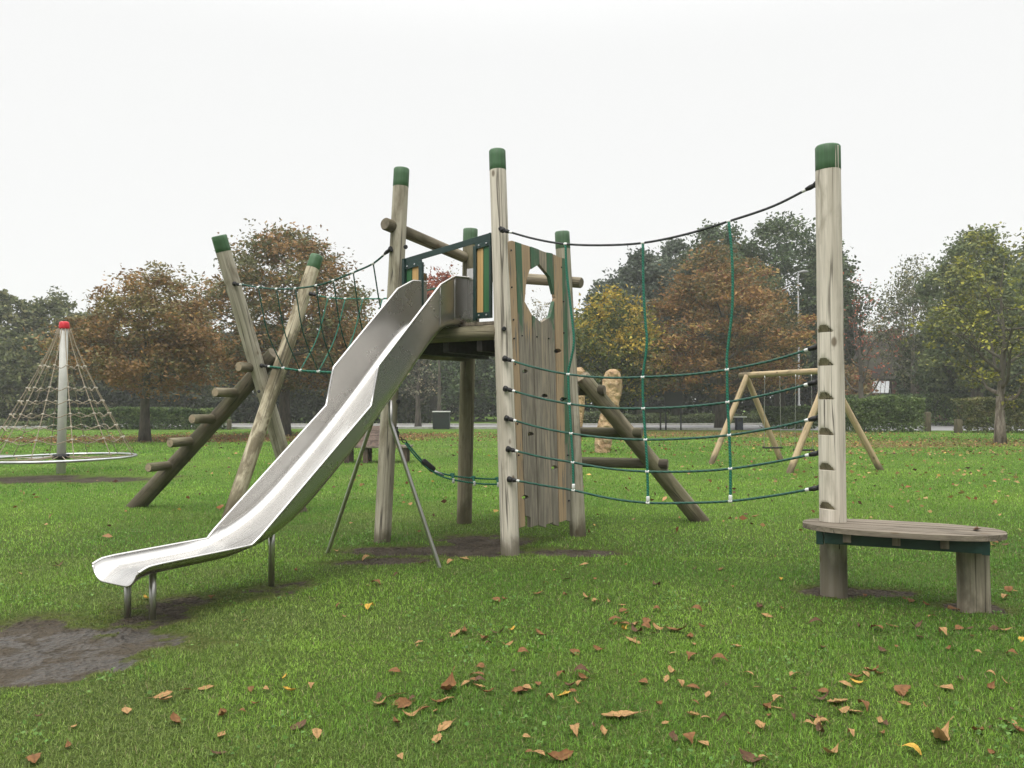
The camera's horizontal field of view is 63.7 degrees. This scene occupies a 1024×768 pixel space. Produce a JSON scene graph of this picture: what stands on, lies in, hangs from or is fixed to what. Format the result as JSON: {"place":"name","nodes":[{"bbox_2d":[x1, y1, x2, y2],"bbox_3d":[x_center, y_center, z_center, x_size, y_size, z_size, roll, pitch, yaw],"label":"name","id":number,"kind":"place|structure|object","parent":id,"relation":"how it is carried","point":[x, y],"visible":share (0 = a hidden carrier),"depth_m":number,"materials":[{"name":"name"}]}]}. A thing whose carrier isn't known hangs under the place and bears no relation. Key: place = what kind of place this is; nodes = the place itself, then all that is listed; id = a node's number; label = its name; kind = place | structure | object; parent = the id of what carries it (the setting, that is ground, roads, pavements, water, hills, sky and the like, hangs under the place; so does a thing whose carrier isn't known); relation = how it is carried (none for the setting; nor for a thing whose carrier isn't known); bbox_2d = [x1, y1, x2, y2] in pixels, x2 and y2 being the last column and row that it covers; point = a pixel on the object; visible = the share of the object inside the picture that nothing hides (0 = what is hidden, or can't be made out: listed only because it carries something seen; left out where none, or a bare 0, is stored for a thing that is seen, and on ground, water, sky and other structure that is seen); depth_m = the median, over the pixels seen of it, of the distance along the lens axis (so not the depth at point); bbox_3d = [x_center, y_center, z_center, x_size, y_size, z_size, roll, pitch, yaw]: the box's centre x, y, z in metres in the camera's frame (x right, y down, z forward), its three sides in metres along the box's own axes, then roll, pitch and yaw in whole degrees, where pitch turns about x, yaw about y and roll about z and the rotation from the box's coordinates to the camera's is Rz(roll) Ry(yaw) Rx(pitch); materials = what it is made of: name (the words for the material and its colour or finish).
{"place":"outdoors","nodes":[
{"label":"outdoors","id":0,"kind":"place"},
{"bbox_2d":[0,408,1023,767],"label":"lawn","id":1,"kind":"structure","parent":0,"point":[44,648],"depth_m":5.80,"materials":[{"name":"green plant"}]},
{"bbox_2d":[0,289,44,417],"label":"woodland tree","id":2,"kind":"object","parent":1,"relation":"on","point":[8,315],"visible":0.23,"depth_m":59.39,"materials":[{"name":"green plant"}]},
{"bbox_2d":[25,753,40,762],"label":"fallen leaf","id":3,"kind":"object","parent":1,"relation":"on","point":[33,758],"visible":1,"depth_m":3.43,"materials":[{"name":"brown plant"}]},
{"bbox_2d":[0,331,83,421],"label":"woodland tree","id":4,"kind":"object","parent":1,"relation":"on","point":[19,365],"visible":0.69,"depth_m":54.84,"materials":[{"name":"green plant"}]},
{"bbox_2d":[11,285,94,419],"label":"woodland tree","id":5,"kind":"object","parent":1,"relation":"on","point":[57,307],"visible":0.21,"depth_m":61.22,"materials":[{"name":"green plant"}]},
{"bbox_2d":[0,417,114,425],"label":"ground cover","id":6,"kind":"object","parent":1,"relation":"on","point":[23,423],"visible":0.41,"depth_m":52.25,"materials":[{"name":"green plant"}]},
{"bbox_2d":[0,321,137,473],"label":"rope pyramid","id":7,"kind":"object","parent":1,"relation":"on","point":[61,456],"visible":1,"depth_m":17.51,"materials":[{"name":"beige fabric"}]},
{"bbox_2d":[68,304,142,398],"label":"woodland tree","id":8,"kind":"object","parent":1,"relation":"on","point":[91,385],"visible":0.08,"depth_m":62.36,"materials":[{"name":"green plant"}]},
{"bbox_2d":[21,260,235,441],"bbox_3d":[-14.418,-1.246,32.103,7.157,7.166,6.376,0,-1,0],"label":"chestnut tree","id":9,"kind":"object","parent":1,"relation":"on","point":[183,339],"visible":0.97,"depth_m":31.00,"materials":[{"name":"brown plant"}]},
{"bbox_2d":[46,406,232,429],"bbox_3d":[-20.994,1.933,46.624,10.057,1.422,1.676,0,-1,0],"label":"hedge","id":10,"kind":"object","parent":1,"relation":"on","point":[130,415],"visible":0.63,"depth_m":46.04,"materials":[{"name":"green plant"}]},
{"bbox_2d":[150,690,172,697],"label":"fallen leaf","id":11,"kind":"object","parent":1,"relation":"on","point":[166,693],"visible":0.99,"depth_m":4.20,"materials":[{"name":"brown plant"}]},
{"bbox_2d":[170,711,180,722],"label":"fallen leaf","id":12,"kind":"object","parent":1,"relation":"on","point":[174,717],"visible":1,"depth_m":3.89,"materials":[{"name":"brown plant"}]},
{"bbox_2d":[135,313,231,396],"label":"woodland tree","id":13,"kind":"object","parent":1,"relation":"on","point":[207,390],"visible":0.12,"depth_m":64.78,"materials":[{"name":"brown plant"}]},
{"bbox_2d":[125,348,277,507],"bbox_3d":[-4.444,0.749,11.360,2.755,2.446,0.585,-1,-1,23],"label":"step log","id":14,"kind":"object","parent":1,"relation":"on","point":[192,445],"visible":0.89,"depth_m":11.33,"materials":[{"name":"brown wood"}]},
{"bbox_2d":[0,386,431,423],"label":"undergrowth","id":15,"kind":"object","parent":1,"relation":"on","point":[246,409],"visible":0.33,"depth_m":57.63,"materials":[{"name":"green plant"}]},
{"bbox_2d":[227,419,231,429],"bbox_3d":[-15.821,2.268,46.160,0.190,0.605,0.190,0,-1,2],"label":"bollard","id":16,"kind":"object","parent":1,"relation":"on","point":[229,424],"visible":1,"depth_m":46.07,"materials":[{"name":"grey concrete"}]},
{"bbox_2d":[118,217,384,435],"bbox_3d":[-10.842,-2.553,38.314,11.576,10.068,10.803,0,-1,0],"label":"chestnut tree","id":17,"kind":"object","parent":1,"relation":"on","point":[279,248],"visible":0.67,"depth_m":36.68,"materials":[{"name":"brown plant"}]},
{"bbox_2d":[211,234,322,518],"bbox_3d":[-3.229,0.024,10.925,0.478,3.890,1.470,-1,-2,42],"label":"crossed log frame","id":18,"kind":"object","parent":1,"relation":"on","point":[267,418],"visible":0.78,"depth_m":10.80,"materials":[{"name":"brown wood"}]},
{"bbox_2d":[288,719,305,731],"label":"fallen leaf","id":19,"kind":"object","parent":1,"relation":"on","point":[302,722],"visible":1,"depth_m":3.81,"materials":[{"name":"brown plant"}]},
{"bbox_2d":[312,728,321,737],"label":"fallen leaf","id":20,"kind":"object","parent":1,"relation":"on","point":[318,731],"visible":0.98,"depth_m":3.71,"materials":[{"name":"beige plant"}]},
{"bbox_2d":[324,285,370,384],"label":"evergreen tree","id":21,"kind":"object","parent":1,"relation":"on","point":[363,286],"visible":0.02,"depth_m":69.75,"materials":[{"name":"green plant"}]},
{"bbox_2d":[0,426,731,429],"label":"kerb","id":22,"kind":"structure","parent":1,"relation":"on","point":[647,428],"depth_m":47.47,"materials":[{"name":"concrete"}]},
{"bbox_2d":[329,314,416,411],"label":"evergreen tree","id":23,"kind":"object","parent":1,"relation":"on","point":[405,381],"visible":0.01,"depth_m":68.19,"materials":[{"name":"green plant"}]},
{"bbox_2d":[344,426,412,462],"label":"picnic table","id":24,"kind":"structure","parent":1,"relation":"on","point":[373,440],"depth_m":20.70,"materials":[{"name":"brown wood"}]},
{"bbox_2d":[397,699,414,707],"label":"fallen leaf","id":25,"kind":"object","parent":1,"relation":"on","point":[403,702],"visible":0.99,"depth_m":4.06,"materials":[{"name":"brown plant"}]},
{"bbox_2d":[398,395,437,422],"bbox_3d":[-7.357,1.890,61.057,4.215,2.100,0.192,0,-1,0],"label":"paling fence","id":26,"kind":"object","parent":1,"relation":"on","point":[432,402],"visible":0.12,"depth_m":60.97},
{"bbox_2d":[398,359,441,426],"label":"twiggy tree","id":27,"kind":"object","parent":1,"relation":"on","point":[418,391],"visible":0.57,"depth_m":49.87,"materials":[{"name":"brown plant"}]},
{"bbox_2d":[432,733,441,742],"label":"fallen leaf","id":28,"kind":"object","parent":1,"relation":"on","point":[434,738],"visible":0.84,"depth_m":3.65,"materials":[{"name":"brown plant"}]},
{"bbox_2d":[427,264,453,410],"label":"tree","id":29,"kind":"object","parent":1,"relation":"on","point":[434,283],"visible":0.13,"depth_m":51.84,"materials":[{"name":"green plant"}]},
{"bbox_2d":[432,411,450,428],"bbox_3d":[-4.016,2.060,46.965,1.000,1.039,0.690,0,-1,0],"label":"litter bin","id":30,"kind":"object","parent":1,"relation":"on","point":[441,419],"visible":0.88,"depth_m":46.66,"materials":[{"name":"grey plastic"}]},
{"bbox_2d":[438,718,455,730],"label":"fallen leaf","id":31,"kind":"object","parent":1,"relation":"on","point":[446,724],"visible":1,"depth_m":3.77,"materials":[{"name":"beige plant"}]},
{"bbox_2d":[440,666,455,689],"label":"fallen leaf","id":32,"kind":"object","parent":1,"relation":"on","point":[445,685],"visible":1,"depth_m":4.32,"materials":[{"name":"brown plant"}]},
{"bbox_2d":[421,356,495,421],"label":"evergreen tree","id":33,"kind":"object","parent":1,"relation":"on","point":[452,390],"visible":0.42,"depth_m":64.84,"materials":[{"name":"green plant"}]},
{"bbox_2d":[477,361,523,408],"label":"evergreen tree","id":34,"kind":"object","parent":1,"relation":"on","point":[491,370],"visible":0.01,"depth_m":63.73,"materials":[{"name":"green plant"}]},
{"bbox_2d":[1,431,1023,536],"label":"leaf litter","id":35,"kind":"object","parent":1,"relation":"on","point":[742,517],"visible":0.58,"depth_m":28.00,"materials":[{"name":"brown plant"}]},
{"bbox_2d":[41,323,1014,420],"bbox_3d":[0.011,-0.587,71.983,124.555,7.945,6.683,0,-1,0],"label":"undergrowth","id":36,"kind":"object","parent":1,"relation":"on","point":[748,407],"visible":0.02,"depth_m":69.35,"materials":[{"name":"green plant"}]},
{"bbox_2d":[528,288,549,320],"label":"bare tree","id":37,"kind":"object","parent":1,"relation":"on","point":[540,307],"visible":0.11,"depth_m":78.15,"materials":[{"name":"grey plant"}]},
{"bbox_2d":[374,148,708,555],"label":"play tower","id":38,"kind":"structure","parent":1,"relation":"on","point":[498,262],"depth_m":8.84,"materials":[{"name":"brown wood"}]},
{"bbox_2d":[91,268,478,619],"bbox_3d":[-1.731,0.278,7.175,1.519,3.009,3.684,-1,-2,33],"label":"slide","id":39,"kind":"object","parent":38,"relation":"attached to","point":[374,364],"visible":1,"depth_m":7.42,"materials":[{"name":"silver metal"}]},
{"bbox_2d":[232,246,436,373],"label":"net bridge","id":40,"kind":"structure","parent":38,"relation":"attached to","point":[387,251],"depth_m":10.34,"materials":[{"name":"green fabric"}]},
{"bbox_2d":[395,427,498,486],"bbox_3d":[-0.317,0.794,9.037,1.912,0.661,0.154,0,-1,-10],"label":"rope traverse","id":41,"kind":"object","parent":38,"relation":"hanging from","point":[428,465],"visible":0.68,"depth_m":8.96,"materials":[{"name":"green fabric"}]},
{"bbox_2d":[500,181,818,503],"bbox_3d":[1.176,-0.273,7.351,3.050,2.678,0.057,-1,-2,32],"label":"scramble net","id":42,"kind":"object","parent":38,"relation":"attached to","point":[647,471],"visible":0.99,"depth_m":7.29,"materials":[{"name":"green fabric"}]},
{"bbox_2d":[95,422,1014,424],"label":"kerb","id":43,"kind":"structure","parent":1,"relation":"on","point":[583,424],"depth_m":54.90,"materials":[{"name":"concrete"}]},
{"bbox_2d":[541,748,573,759],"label":"fallen leaf","id":44,"kind":"object","parent":1,"relation":"on","point":[560,754],"visible":0.99,"depth_m":3.46,"materials":[{"name":"brown plant"}]},
{"bbox_2d":[570,723,578,735],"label":"fallen leaf","id":45,"kind":"object","parent":1,"relation":"on","point":[575,727],"visible":1,"depth_m":3.71,"materials":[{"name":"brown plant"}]},
{"bbox_2d":[577,367,584,440],"bbox_3d":[2.037,0.801,25.285,0.510,2.615,0.538,0,-1,0],"label":"standing stone","id":46,"kind":"object","parent":1,"relation":"on","point":[580,370],"visible":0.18,"depth_m":25.09,"materials":[{"name":"beige stone"}]},
{"bbox_2d":[572,663,595,673],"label":"fallen leaf","id":47,"kind":"object","parent":1,"relation":"on","point":[581,666],"visible":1,"depth_m":4.50,"materials":[{"name":"brown plant"}]},
{"bbox_2d":[574,279,607,420],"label":"broadleaf tree","id":48,"kind":"object","parent":1,"relation":"on","point":[593,290],"visible":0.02,"depth_m":65.91,"materials":[{"name":"green plant"}]},
{"bbox_2d":[594,369,621,452],"bbox_3d":[2.922,0.826,24.987,0.854,2.549,0.606,0,-1,0],"label":"standing stone","id":49,"kind":"object","parent":1,"relation":"on","point":[613,389],"visible":0.54,"depth_m":24.74,"materials":[{"name":"beige stone"}]},
{"bbox_2d":[601,710,645,716],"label":"fallen leaf","id":50,"kind":"object","parent":1,"relation":"on","point":[620,713],"visible":1,"depth_m":3.92,"materials":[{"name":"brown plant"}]},
{"bbox_2d":[574,283,684,411],"bbox_3d":[5.551,-1.431,45.050,7.575,8.125,7.399,0,-1,0],"label":"maple tree","id":51,"kind":"object","parent":1,"relation":"on","point":[592,339],"visible":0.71,"depth_m":43.95,"materials":[{"name":"yellow plant"}]},
{"bbox_2d":[593,245,698,422],"bbox_3d":[9.904,-3.663,62.348,8.338,13.384,8.605,0,-1,0],"label":"broadleaf tree","id":52,"kind":"object","parent":1,"relation":"on","point":[630,274],"visible":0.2,"depth_m":60.94,"materials":[{"name":"green plant"}]},
{"bbox_2d":[645,406,661,429],"bbox_3d":[7.792,1.928,45.590,1.000,1.420,0.155,0,-1,0],"label":"notice board","id":53,"kind":"object","parent":1,"relation":"on","point":[653,411],"visible":0.44,"depth_m":45.54,"materials":[{"name":"grey metal"}]},
{"bbox_2d":[664,391,682,429],"bbox_3d":[8.864,1.506,45.300,0.980,2.250,0.155,0,-1,0],"label":"notice board","id":54,"kind":"object","parent":1,"relation":"on","point":[672,398],"visible":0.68,"depth_m":45.24,"materials":[{"name":"grey metal"}]},
{"bbox_2d":[669,730,677,740],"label":"fallen leaf","id":55,"kind":"object","parent":1,"relation":"on","point":[672,734],"visible":1,"depth_m":3.66,"materials":[{"name":"brown plant"}]},
{"bbox_2d":[645,237,713,415],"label":"broadleaf tree","id":56,"kind":"object","parent":1,"relation":"on","point":[672,247],"visible":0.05,"depth_m":65.54,"materials":[{"name":"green plant"}]},
{"bbox_2d":[583,409,788,424],"bbox_3d":[13.458,2.318,57.915,21.314,1.203,4.308,0,-1,0],"label":"hedge","id":57,"kind":"object","parent":1,"relation":"on","point":[753,416],"visible":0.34,"depth_m":56.15,"materials":[{"name":"green plant"}]},
{"bbox_2d":[683,731,694,747],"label":"fallen leaf","id":58,"kind":"object","parent":1,"relation":"on","point":[689,735],"visible":1,"depth_m":3.60,"materials":[{"name":"brown plant"}]},
{"bbox_2d":[629,236,816,427],"bbox_3d":[11.430,-2.711,46.133,10.142,10.747,12.022,0,-1,0],"label":"chestnut tree","id":59,"kind":"object","parent":1,"relation":"on","point":[766,305],"visible":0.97,"depth_m":44.41,"materials":[{"name":"brown plant"}]},
{"bbox_2d":[669,218,786,413],"bbox_3d":[16.236,-4.862,64.026,9.797,15.854,10.118,0,-1,0],"label":"broadleaf tree","id":60,"kind":"object","parent":1,"relation":"on","point":[714,234],"visible":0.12,"depth_m":62.96,"materials":[{"name":"green plant"}]},
{"bbox_2d":[739,748,768,761],"bbox_3d":[1.001,1.542,3.401,0.065,0.041,0.149,-6,7,-42],"label":"fallen leaf","id":61,"kind":"object","parent":1,"relation":"on","point":[746,755],"visible":1,"depth_m":3.43,"materials":[{"name":"brown plant"}]},
{"bbox_2d":[755,719,765,729],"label":"fallen leaf","id":62,"kind":"object","parent":1,"relation":"on","point":[757,721],"visible":1,"depth_m":3.79,"materials":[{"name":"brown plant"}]},
{"bbox_2d":[759,404,817,428],"bbox_3d":[15.988,1.900,47.523,3.363,1.543,1.468,0,-1,0],"label":"hedge","id":63,"kind":"object","parent":1,"relation":"on","point":[773,414],"visible":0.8,"depth_m":47.02,"materials":[{"name":"green plant"}]},
{"bbox_2d":[709,209,882,406],"bbox_3d":[20.164,-4.904,62.954,12.566,15.893,13.461,0,-1,0],"label":"broadleaf tree","id":64,"kind":"object","parent":1,"relation":"on","point":[785,252],"visible":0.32,"depth_m":59.70,"materials":[{"name":"green plant"}]},
{"bbox_2d":[708,368,883,472],"bbox_3d":[6.465,0.910,19.399,2.703,2.485,3.402,1,-1,-24],"label":"swing set","id":65,"kind":"object","parent":1,"relation":"on","point":[746,377],"visible":0.65,"depth_m":19.30,"materials":[{"name":"beige wood"}]},
{"bbox_2d":[762,376,782,448],"bbox_3d":[6.234,0.670,19.756,0.440,1.744,0.170,0,-1,-6],"label":"swing","id":66,"kind":"object","parent":65,"relation":"hanging from","point":[764,422],"visible":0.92,"depth_m":19.74,"materials":[{"name":"grey metal"}]},
{"bbox_2d":[793,374,814,450],"bbox_3d":[6.664,0.651,18.855,0.440,1.747,0.170,0,-1,-6],"label":"swing","id":67,"kind":"object","parent":65,"relation":"hanging from","point":[812,449],"visible":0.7,"depth_m":18.84,"materials":[{"name":"grey metal"}]},
{"bbox_2d":[786,240,868,387],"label":"broadleaf tree","id":68,"kind":"object","parent":1,"relation":"on","point":[851,350],"visible":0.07,"depth_m":61.83,"materials":[{"name":"brown plant"}]},
{"bbox_2d":[815,143,847,597],"bbox_3d":[2.511,0.009,6.486,0.226,3.779,0.220,0,-1,0],"label":"climbing pole","id":69,"kind":"object","parent":1,"relation":"on","point":[831,426],"visible":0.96,"depth_m":6.41,"materials":[{"name":"beige wood"}]},
{"bbox_2d":[823,740,842,752],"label":"fallen leaf","id":70,"kind":"object","parent":1,"relation":"on","point":[835,749],"visible":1,"depth_m":3.50,"materials":[{"name":"brown plant"}]},
{"bbox_2d":[827,698,847,701],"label":"fallen leaf","id":71,"kind":"object","parent":1,"relation":"on","point":[836,699],"visible":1,"depth_m":4.11,"materials":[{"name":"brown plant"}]},
{"bbox_2d":[833,705,849,712],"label":"fallen leaf","id":72,"kind":"object","parent":1,"relation":"on","point":[845,708],"visible":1,"depth_m":3.97,"materials":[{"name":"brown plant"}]},
{"bbox_2d":[816,358,878,405],"bbox_3d":[23.352,0.506,56.894,4.730,4.782,4.421,0,-1,0],"label":"copper shrub","id":73,"kind":"object","parent":1,"relation":"on","point":[849,370],"visible":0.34,"depth_m":56.40,"materials":[{"name":"brown plant"}]},
{"bbox_2d":[815,271,912,423],"bbox_3d":[20.786,-2.233,49.786,4.887,9.944,5.298,1,-2,-42],"label":"cherry tree","id":74,"kind":"object","parent":1,"relation":"on","point":[860,391],"visible":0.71,"depth_m":49.73,"materials":[{"name":"green plant"}]},
{"bbox_2d":[857,699,870,714],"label":"fallen leaf","id":75,"kind":"object","parent":1,"relation":"on","point":[866,703],"visible":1,"depth_m":4.00,"materials":[{"name":"brown plant"}]},
{"bbox_2d":[800,328,946,420],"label":"tree","id":76,"kind":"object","parent":1,"relation":"on","point":[871,365],"depth_m":67.25,"materials":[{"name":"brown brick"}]},
{"bbox_2d":[858,315,889,340],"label":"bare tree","id":77,"kind":"object","parent":1,"relation":"on","point":[871,326],"visible":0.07,"depth_m":84.93,"materials":[{"name":"grey plant"}]},
{"bbox_2d":[872,381,893,395],"bbox_3d":[25.110,1.310,55.973,1.359,3.049,2.208,0,-1,21],"label":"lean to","id":78,"kind":"object","parent":1,"relation":"on","point":[884,387],"visible":0.48,"depth_m":56.05,"materials":[{"name":"white"}]},
{"bbox_2d":[845,394,926,432],"bbox_3d":[18.682,1.516,42.159,4.527,2.045,1.797,0,-1,0],"label":"hedge","id":79,"kind":"object","parent":1,"relation":"on","point":[874,407],"visible":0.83,"depth_m":41.56,"materials":[{"name":"green plant"}]},
{"bbox_2d":[893,684,910,697],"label":"fallen leaf","id":80,"kind":"object","parent":1,"relation":"on","point":[901,687],"visible":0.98,"depth_m":4.24,"materials":[{"name":"brown plant"}]},
{"bbox_2d":[861,253,944,394],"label":"birch tree","id":81,"kind":"object","parent":1,"relation":"on","point":[900,292],"visible":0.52,"depth_m":59.85,"materials":[{"name":"green plant"}]},
{"bbox_2d":[803,518,1006,612],"bbox_3d":[2.902,1.452,6.158,1.379,0.777,0.674,-1,-1,24],"label":"platform bench","id":82,"kind":"object","parent":1,"relation":"on","point":[969,546],"visible":0.89,"depth_m":5.97,"materials":[{"name":"brown wood"}]},
{"bbox_2d":[898,743,921,754],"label":"fallen leaf","id":83,"kind":"object","parent":1,"relation":"on","point":[915,747],"visible":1,"depth_m":3.51,"materials":[{"name":"yellow plant"}]},
{"bbox_2d":[891,331,941,420],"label":"evergreen tree","id":84,"kind":"object","parent":1,"relation":"on","point":[902,391],"visible":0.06,"depth_m":60.97,"materials":[{"name":"green plant"}]},
{"bbox_2d":[845,392,988,425],"bbox_3d":[25.964,1.635,53.445,9.826,2.271,1.259,0,-1,0],"label":"hedge","id":85,"kind":"object","parent":1,"relation":"on","point":[943,398],"visible":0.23,"depth_m":53.11,"materials":[{"name":"green plant"}]},
{"bbox_2d":[923,412,930,431],"bbox_3d":[21.726,2.019,43.165,0.270,1.127,0.270,0,-1,0],"label":"bollard","id":86,"kind":"object","parent":1,"relation":"on","point":[927,423],"visible":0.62,"depth_m":43.03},
{"bbox_2d":[933,716,953,740],"bbox_3d":[1.922,1.534,3.662,0.072,0.076,0.248,5,-3,44],"label":"fallen leaf","id":87,"kind":"object","parent":1,"relation":"on","point":[942,734],"visible":1,"depth_m":3.60,"materials":[{"name":"brown plant"}]},
{"bbox_2d":[934,684,953,689],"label":"fallen leaf","id":88,"kind":"object","parent":1,"relation":"on","point":[949,686],"visible":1,"depth_m":4.28,"materials":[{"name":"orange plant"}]},
{"bbox_2d":[954,419,962,432],"bbox_3d":[22.105,2.137,40.862,0.280,0.787,0.280,0,-1,0],"label":"bollard","id":89,"kind":"object","parent":1,"relation":"on","point":[958,425],"visible":0.78,"depth_m":40.73,"materials":[{"name":"grey concrete"}]},
{"bbox_2d":[901,221,1023,443],"bbox_3d":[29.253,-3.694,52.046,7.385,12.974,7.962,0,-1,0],"label":"broadleaf tree","id":90,"kind":"object","parent":1,"relation":"on","point":[938,354],"visible":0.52,"depth_m":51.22,"materials":[{"name":"green plant"}]},
{"bbox_2d":[911,352,1020,423],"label":"evergreen tree","id":91,"kind":"object","parent":1,"relation":"on","point":[927,388],"visible":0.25,"depth_m":55.11,"materials":[{"name":"green plant"}]},
{"bbox_2d":[950,395,1023,432],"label":"hedge","id":92,"kind":"object","parent":1,"relation":"on","point":[984,404],"visible":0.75,"depth_m":41.10,"materials":[{"name":"green plant"}]},
{"bbox_2d":[978,236,1023,389],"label":"broadleaf tree","id":93,"kind":"object","parent":1,"relation":"on","point":[1021,250],"visible":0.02,"depth_m":55.07,"materials":[{"name":"green plant"}]},
{"bbox_2d":[992,360,1023,424],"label":"evergreen tree","id":94,"kind":"object","parent":1,"relation":"on","point":[1010,391],"visible":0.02,"depth_m":56.30,"materials":[{"name":"green plant"}]},
{"bbox_2d":[0,0,1023,405],"label":"sky","id":95,"kind":"structure","parent":0,"point":[133,133],"materials":[{"name":"white"}]},
{"bbox_2d":[32,424,1023,429],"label":"road","id":96,"kind":"structure","parent":0,"point":[933,427],"depth_m":51.95,"materials":[{"name":"grey asphalt"}]},
{"bbox_2d":[733,416,746,429],"bbox_3d":[12.509,2.164,45.462,0.780,0.762,0.414,0,-1,0],"label":"litter bin","id":97,"kind":"object","parent":96,"relation":"on","point":[738,422],"visible":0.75,"depth_m":45.28,"materials":[{"name":"grey plastic"}]},
{"bbox_2d":[797,270,808,424],"bbox_3d":[17.666,-2.155,50.062,0.714,9.586,0.200,0,-1,0],"label":"street lamp","id":98,"kind":"object","parent":96,"relation":"on","point":[803,271],"visible":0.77,"depth_m":50.08,"materials":[{"name":"grey metal"}]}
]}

